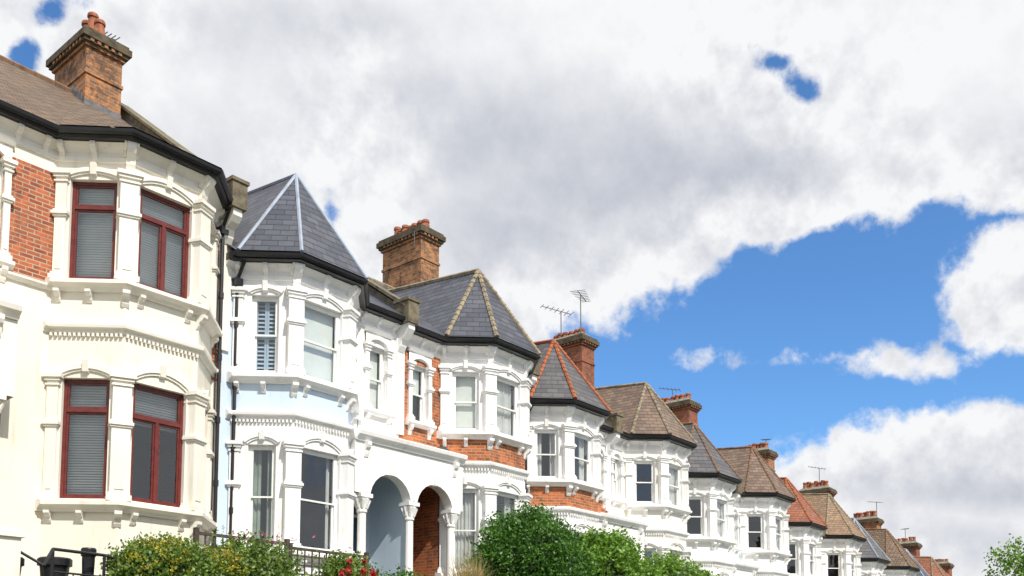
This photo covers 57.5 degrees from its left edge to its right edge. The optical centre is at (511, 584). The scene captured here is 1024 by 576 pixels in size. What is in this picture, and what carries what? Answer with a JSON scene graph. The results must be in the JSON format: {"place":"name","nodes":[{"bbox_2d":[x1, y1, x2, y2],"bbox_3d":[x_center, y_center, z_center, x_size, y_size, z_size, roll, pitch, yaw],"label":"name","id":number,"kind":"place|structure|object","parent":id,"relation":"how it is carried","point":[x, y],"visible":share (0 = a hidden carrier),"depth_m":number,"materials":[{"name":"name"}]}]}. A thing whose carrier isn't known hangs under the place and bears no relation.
{"place":"outdoors","nodes":[
{"label":"outdoors","id":0,"kind":"place"},
{"bbox_2d":[0,0,1023,575],"label":"sky","id":1,"kind":"structure","parent":0,"point":[801,220],"materials":[{"name":"white"}]},
{"bbox_3d":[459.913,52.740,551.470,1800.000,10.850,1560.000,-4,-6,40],"label":"ground","id":2,"kind":"structure","parent":0,"visible":0},
{"bbox_2d":[0,526,25,575],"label":"gate pier","id":3,"kind":"structure","parent":2,"relation":"on","point":[10,546],"depth_m":11.64,"materials":[{"name":"white paint"}]},
{"bbox_2d":[20,557,24,575],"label":"garden urn","id":4,"kind":"object","parent":2,"relation":"on","point":[22,561],"visible":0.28,"depth_m":12.39,"materials":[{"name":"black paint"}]},
{"bbox_2d":[37,556,72,575],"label":"wheelie bin","id":5,"kind":"object","parent":2,"relation":"on","point":[63,564],"visible":0.76,"depth_m":12.79,"materials":[{"name":"black paint"}]},
{"bbox_2d":[21,547,130,575],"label":"metal railing","id":6,"kind":"object","parent":2,"relation":"on","point":[51,553],"visible":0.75,"depth_m":12.45,"materials":[{"name":"black metal"}]},
{"bbox_2d":[81,547,96,574],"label":"wheelie bin","id":7,"kind":"object","parent":2,"relation":"on","point":[88,563],"visible":0.83,"depth_m":12.88,"materials":[{"name":"black paint"}]},
{"bbox_2d":[0,189,183,498],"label":"interior","id":8,"kind":"object","parent":2,"relation":"on","point":[140,462],"visible":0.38,"depth_m":19.61,"materials":[{"name":"grey"}]},
{"bbox_2d":[0,145,221,575],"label":"walls","id":9,"kind":"structure","parent":2,"relation":"on","point":[31,350],"depth_m":15.81,"materials":[{"name":"beige paint"}]},
{"bbox_2d":[0,162,189,507],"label":"window frames","id":10,"kind":"structure","parent":9,"relation":"attached to","point":[154,422],"depth_m":16.25,"materials":[{"name":"red wood"}]},
{"bbox_2d":[67,188,182,494],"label":"blinds","id":11,"kind":"object","parent":10,"relation":"attached to","point":[94,225],"visible":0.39,"depth_m":16.30,"materials":[{"name":"grey fabric"}]},
{"bbox_2d":[0,116,241,540],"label":"trim","id":12,"kind":"structure","parent":9,"relation":"attached to","point":[209,213],"depth_m":16.04,"materials":[{"name":"white paint"}]},
{"bbox_2d":[0,11,249,212],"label":"roof","id":13,"kind":"structure","parent":9,"relation":"on","point":[87,61],"depth_m":20.63,"materials":[{"name":"brown tile"}]},
{"bbox_2d":[0,32,232,549],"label":"gutters","id":14,"kind":"object","parent":2,"relation":"on","point":[96,134],"visible":0.73,"depth_m":16.58,"materials":[{"name":"black paint"}]},
{"bbox_2d":[100,531,226,575],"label":"flowering bush","id":15,"kind":"object","parent":2,"relation":"on","point":[171,555],"visible":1,"depth_m":13.13,"materials":[{"name":"green plant"}]},
{"bbox_2d":[193,527,368,575],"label":"metal railing","id":16,"kind":"object","parent":2,"relation":"on","point":[196,532],"visible":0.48,"depth_m":15.89,"materials":[{"name":"black metal"}]},
{"bbox_2d":[200,525,362,575],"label":"garden shrub","id":17,"kind":"object","parent":2,"relation":"on","point":[249,560],"visible":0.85,"depth_m":14.59,"materials":[{"name":"green plant"}]},
{"bbox_2d":[217,279,412,575],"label":"walls","id":18,"kind":"structure","parent":2,"relation":"on","point":[385,534],"depth_m":18.84,"materials":[{"name":"white paint"}]},
{"bbox_2d":[247,296,382,553],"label":"window frames","id":19,"kind":"structure","parent":18,"relation":"attached to","point":[335,379],"depth_m":18.99,"materials":[{"name":"white wood"}]},
{"bbox_2d":[252,302,376,548],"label":"blinds","id":20,"kind":"object","parent":19,"relation":"attached to","point":[317,360],"visible":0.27,"depth_m":19.32,"materials":[{"name":"white fabric"}]},
{"bbox_2d":[221,260,419,575],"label":"trim","id":21,"kind":"structure","parent":18,"relation":"attached to","point":[390,457],"depth_m":19.35,"materials":[{"name":"white paint"}]},
{"bbox_2d":[228,173,420,324],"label":"roof","id":22,"kind":"structure","parent":18,"relation":"on","point":[286,214],"depth_m":19.60,"materials":[{"name":"grey tile"}]},
{"bbox_2d":[226,250,405,533],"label":"gutters","id":23,"kind":"object","parent":2,"relation":"on","point":[308,261],"visible":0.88,"depth_m":18.65,"materials":[{"name":"black paint"}]},
{"bbox_2d":[257,303,378,549],"bbox_3d":[-4.876,-2.423,20.662,3.470,7.950,4.680,-4,-6,40],"label":"interior","id":24,"kind":"object","parent":2,"relation":"on","point":[313,480],"visible":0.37,"depth_m":21.68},
{"bbox_2d":[309,549,387,575],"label":"rose bush","id":25,"kind":"object","parent":2,"relation":"on","point":[347,566],"visible":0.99,"depth_m":16.20,"materials":[{"name":"green plant"}]},
{"bbox_2d":[384,564,425,575],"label":"garden shrub","id":26,"kind":"object","parent":2,"relation":"on","point":[410,573],"visible":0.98,"depth_m":17.77,"materials":[{"name":"green plant"}]},
{"bbox_2d":[398,348,524,575],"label":"walls","id":27,"kind":"structure","parent":2,"relation":"on","point":[425,541],"depth_m":23.17,"materials":[{"name":"white paint"}]},
{"bbox_2d":[368,219,541,376],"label":"roof","id":28,"kind":"structure","parent":27,"relation":"on","point":[468,304],"depth_m":24.92,"materials":[{"name":"grey tile"}]},
{"bbox_2d":[412,372,513,568],"bbox_3d":[-1.858,-2.057,24.280,3.470,7.850,4.570,-4,-6,40],"label":"interior","id":29,"kind":"object","parent":27,"relation":"in","point":[415,408],"visible":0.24,"depth_m":26.21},
{"bbox_2d":[413,366,517,571],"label":"window frames","id":30,"kind":"structure","parent":27,"relation":"attached to","point":[476,403],"depth_m":23.36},
{"bbox_2d":[413,370,513,568],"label":"blinds","id":31,"kind":"object","parent":30,"relation":"attached to","point":[465,412],"visible":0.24,"depth_m":23.49,"materials":[{"name":"white fabric"}]},
{"bbox_2d":[405,334,536,575],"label":"trim","id":32,"kind":"structure","parent":27,"relation":"attached to","point":[433,468],"depth_m":23.05,"materials":[{"name":"white paint"}]},
{"bbox_2d":[413,231,539,450],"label":"gutters","id":33,"kind":"object","parent":32,"relation":"on","point":[456,341],"visible":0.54,"depth_m":23.11,"materials":[{"name":"black paint"}]},
{"bbox_2d":[431,547,499,575],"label":"ornamental grass","id":34,"kind":"object","parent":2,"relation":"on","point":[473,570],"depth_m":18.50,"materials":[{"name":"beige plant"}]},
{"bbox_2d":[461,499,599,575],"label":"box shrub","id":35,"kind":"object","parent":2,"relation":"on","point":[534,542],"visible":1,"depth_m":19.39,"materials":[{"name":"green plant"}]},
{"bbox_2d":[529,418,620,533],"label":"walls","id":36,"kind":"structure","parent":2,"relation":"on","point":[557,496],"depth_m":25.79,"materials":[{"name":"white paint"}]},
{"bbox_2d":[534,430,590,536],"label":"window frames","id":37,"kind":"structure","parent":36,"relation":"attached to","point":[588,467],"depth_m":25.88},
{"bbox_2d":[537,433,586,537],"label":"blinds","id":38,"kind":"object","parent":37,"relation":"attached to","point":[582,455],"visible":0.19,"depth_m":26.05,"materials":[{"name":"white fabric"}]},
{"bbox_2d":[541,433,585,479],"bbox_3d":[0.950,-1.030,27.584,3.470,7.700,4.060,-4,-6,40],"label":"interior","id":39,"kind":"object","parent":36,"relation":"in","point":[545,450],"visible":0.15,"depth_m":30.14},
{"bbox_2d":[525,399,613,492],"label":"gutters","id":40,"kind":"object","parent":36,"relation":"attached to","point":[585,407],"visible":0.38,"depth_m":25.65,"materials":[{"name":"black paint"}]},
{"bbox_2d":[526,406,625,534],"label":"trim","id":41,"kind":"structure","parent":36,"relation":"attached to","point":[604,443],"depth_m":25.99,"materials":[{"name":"white paint"}]},
{"bbox_2d":[530,339,623,433],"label":"roof","id":42,"kind":"structure","parent":36,"relation":"on","point":[561,376],"depth_m":26.48,"materials":[{"name":"grey tile"}]},
{"bbox_2d":[576,525,653,575],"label":"laurel shrub","id":43,"kind":"object","parent":2,"relation":"on","point":[617,554],"visible":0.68,"depth_m":21.36,"materials":[{"name":"green plant"}]},
{"bbox_2d":[608,451,685,563],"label":"walls","id":44,"kind":"structure","parent":2,"relation":"on","point":[673,521],"depth_m":29.60,"materials":[{"name":"white paint"}]},
{"bbox_2d":[553,328,697,456],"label":"roof","id":45,"kind":"structure","parent":44,"relation":"on","point":[643,408],"depth_m":30.96,"materials":[{"name":"brown tile"}]},
{"bbox_2d":[636,464,650,500],"bbox_3d":[3.623,-0.749,30.792,3.470,7.700,4.110,-4,-6,40],"label":"interior","id":46,"kind":"object","parent":44,"relation":"in","point":[643,491],"visible":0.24,"depth_m":32.87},
{"bbox_2d":[614,460,680,565],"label":"window frames","id":47,"kind":"structure","parent":44,"relation":"attached to","point":[652,482],"depth_m":29.78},
{"bbox_2d":[645,467,675,562],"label":"blinds","id":48,"kind":"object","parent":47,"relation":"attached to","point":[672,494],"visible":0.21,"depth_m":30.59,"materials":[{"name":"white fabric"}]},
{"bbox_2d":[610,438,691,563],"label":"trim","id":49,"kind":"structure","parent":44,"relation":"attached to","point":[664,503],"depth_m":29.59,"materials":[{"name":"white paint"}]},
{"bbox_2d":[540,290,697,450],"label":"gutters","id":50,"kind":"object","parent":49,"relation":"on","point":[673,440],"visible":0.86,"depth_m":29.72,"materials":[{"name":"black paint"}]},
{"bbox_2d":[639,548,722,575],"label":"hedge","id":51,"kind":"object","parent":2,"relation":"on","point":[663,565],"visible":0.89,"depth_m":24.55,"materials":[{"name":"green plant"}]},
{"bbox_2d":[687,500,700,533],"bbox_3d":[6.227,0.222,33.856,3.470,7.700,3.885,-4,-6,40],"label":"interior","id":52,"kind":"object","parent":2,"relation":"on","point":[693,525],"visible":0.14,"depth_m":35.96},
{"bbox_2d":[686,488,742,575],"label":"walls","id":53,"kind":"structure","parent":2,"relation":"on","point":[704,550],"depth_m":32.13,"materials":[{"name":"white paint"}]},
{"bbox_2d":[637,422,742,493],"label":"roof","id":54,"kind":"structure","parent":53,"relation":"on","point":[706,456],"depth_m":32.72,"materials":[{"name":"grey tile"}]},
{"bbox_2d":[686,497,725,538],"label":"window frames","id":55,"kind":"structure","parent":53,"relation":"attached to","point":[702,516],"depth_m":32.23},
{"bbox_2d":[717,502,721,536],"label":"blinds","id":56,"kind":"object","parent":55,"relation":"attached to","point":[719,521],"visible":0.22,"depth_m":33.06,"materials":[{"name":"white fabric"}]},
{"bbox_2d":[686,478,746,575],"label":"trim","id":57,"kind":"structure","parent":53,"relation":"attached to","point":[713,538],"depth_m":32.13,"materials":[{"name":"white paint"}]},
{"bbox_2d":[688,473,741,493],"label":"gutters","id":58,"kind":"object","parent":57,"relation":"on","point":[724,478],"visible":0.27,"depth_m":31.95,"materials":[{"name":"black paint"}]},
{"bbox_2d":[732,506,786,575],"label":"walls","id":59,"kind":"structure","parent":2,"relation":"on","point":[765,563],"depth_m":35.72,"materials":[{"name":"white paint"}]},
{"bbox_2d":[661,393,796,498],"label":"roof","id":60,"kind":"structure","parent":59,"relation":"on","point":[753,469],"depth_m":36.93,"materials":[{"name":"brown tile"}]},
{"bbox_2d":[748,517,760,547],"bbox_3d":[8.789,0.490,36.930,3.470,7.700,3.935,-4,-6,40],"label":"interior","id":61,"kind":"object","parent":59,"relation":"in","point":[754,539],"visible":0.19,"depth_m":38.67,"materials":[{"name":"grey"}]},
{"bbox_2d":[733,514,781,551],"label":"window frames","id":62,"kind":"structure","parent":59,"relation":"attached to","point":[779,537],"depth_m":35.87,"materials":[{"name":"white wood"}]},
{"bbox_2d":[733,497,791,575],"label":"trim","id":63,"kind":"structure","parent":59,"relation":"attached to","point":[772,552],"depth_m":35.67,"materials":[{"name":"white paint"}]},
{"bbox_2d":[659,388,795,502],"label":"gutters","id":64,"kind":"object","parent":63,"relation":"on","point":[776,496],"visible":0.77,"depth_m":35.58,"materials":[{"name":"black paint"}]},
{"bbox_2d":[787,544,794,573],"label":"interior","id":65,"kind":"object","parent":2,"relation":"on","point":[791,566],"visible":0.06,"depth_m":41.71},
{"bbox_2d":[789,534,817,575],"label":"walls","id":66,"kind":"structure","parent":2,"relation":"on","point":[799,552],"depth_m":38.24,"materials":[{"name":"white paint"}]},
{"bbox_2d":[748,477,827,535],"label":"roof","id":67,"kind":"structure","parent":66,"relation":"on","point":[800,509],"depth_m":38.68,"materials":[{"name":"red tile"}]},
{"bbox_2d":[777,526,822,575],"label":"trim","id":68,"kind":"structure","parent":66,"relation":"attached to","point":[805,531],"depth_m":38.18,"materials":[{"name":"white paint"}]},
{"bbox_2d":[789,542,814,575],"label":"window frames","id":69,"kind":"structure","parent":66,"relation":"attached to","point":[796,558],"depth_m":38.29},
{"bbox_2d":[777,522,827,547],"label":"gutters","id":70,"kind":"object","parent":66,"relation":"attached to","point":[808,524],"visible":0.3,"depth_m":38.05,"materials":[{"name":"black paint"}]},
{"bbox_2d":[820,546,857,575],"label":"walls","id":71,"kind":"structure","parent":2,"relation":"on","point":[841,555],"depth_m":41.86,"materials":[{"name":"white paint"}]},
{"bbox_2d":[741,442,866,538],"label":"roof","id":72,"kind":"structure","parent":71,"relation":"on","point":[833,515],"depth_m":42.88,"materials":[{"name":"brown tile"}]},
{"bbox_2d":[828,555,837,575],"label":"interior","id":73,"kind":"object","parent":71,"relation":"in","point":[832,562],"visible":0.06,"depth_m":44.59,"materials":[{"name":"black"}]},
{"bbox_2d":[827,553,854,575],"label":"window frames","id":74,"kind":"structure","parent":71,"relation":"attached to","point":[839,566],"depth_m":41.94,"materials":[{"name":"white wood"}]},
{"bbox_2d":[820,539,862,575],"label":"trim","id":75,"kind":"structure","parent":71,"relation":"attached to","point":[847,554],"depth_m":41.81,"materials":[{"name":"white paint"}]},
{"bbox_2d":[760,439,866,541],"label":"gutters","id":76,"kind":"object","parent":75,"relation":"on","point":[855,538],"visible":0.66,"depth_m":41.68,"materials":[{"name":"black paint"}]},
{"bbox_2d":[851,568,881,575],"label":"walls","id":77,"kind":"structure","parent":2,"relation":"on","point":[867,570],"depth_m":44.31,"materials":[{"name":"white paint"}]},
{"bbox_2d":[828,518,890,560],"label":"roof","id":78,"kind":"structure","parent":77,"relation":"on","point":[870,548],"depth_m":44.64,"materials":[{"name":"grey tile"}]},
{"bbox_2d":[851,562,886,575],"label":"trim","id":79,"kind":"structure","parent":77,"relation":"attached to","point":[876,566],"depth_m":44.28,"materials":[{"name":"white paint"}]},
{"bbox_2d":[860,558,890,563],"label":"gutters","id":80,"kind":"object","parent":79,"relation":"on","point":[877,560],"visible":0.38,"depth_m":44.12,"materials":[{"name":"black paint"}]},
{"bbox_2d":[982,533,1023,575],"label":"tree","id":81,"kind":"object","parent":2,"relation":"on","point":[1019,560],"visible":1,"depth_m":57.78,"materials":[{"name":"green plant"}]},
{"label":"walls","id":82,"kind":"object","parent":2,"relation":"on","visible":0},
{"bbox_2d":[799,480,919,568],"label":"roof","id":83,"kind":"structure","parent":82,"relation":"on","point":[891,547],"depth_m":49.07,"materials":[{"name":"brown tile"}]},
{"bbox_2d":[882,570,916,575],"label":"trim","id":84,"kind":"structure","parent":82,"relation":"attached to","point":[898,573],"depth_m":47.91,"materials":[{"name":"white paint"}]},
{"bbox_2d":[808,466,919,571],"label":"gutters","id":85,"kind":"object","parent":84,"relation":"on","point":[901,568],"visible":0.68,"depth_m":47.75,"materials":[{"name":"black paint"}]},
{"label":"walls","id":86,"kind":"object","parent":2,"relation":"on","visible":0},
{"bbox_2d":[905,549,928,575],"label":"roof","id":87,"kind":"structure","parent":86,"relation":"on","point":[922,572],"depth_m":51.41,"materials":[{"name":"grey tile"}]},
{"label":"walls","id":88,"kind":"object","parent":2,"relation":"on","visible":0},
{"bbox_2d":[853,511,947,575],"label":"roof","id":89,"kind":"structure","parent":88,"relation":"on","point":[930,565],"depth_m":58.75,"materials":[{"name":"orange tile"}]},
{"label":"walls","id":90,"kind":"object","parent":2,"relation":"on","visible":0},
{"bbox_2d":[896,537,922,555],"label":"chimney","id":91,"kind":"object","parent":90,"relation":"on","point":[913,546],"depth_m":65.22,"materials":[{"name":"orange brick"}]},
{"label":"walls","id":92,"kind":"object","parent":2,"relation":"on","visible":0},
{"bbox_2d":[935,559,953,575],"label":"chimney","id":93,"kind":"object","parent":92,"relation":"on","point":[946,566],"depth_m":71.22,"materials":[{"name":"brick"}]}
]}

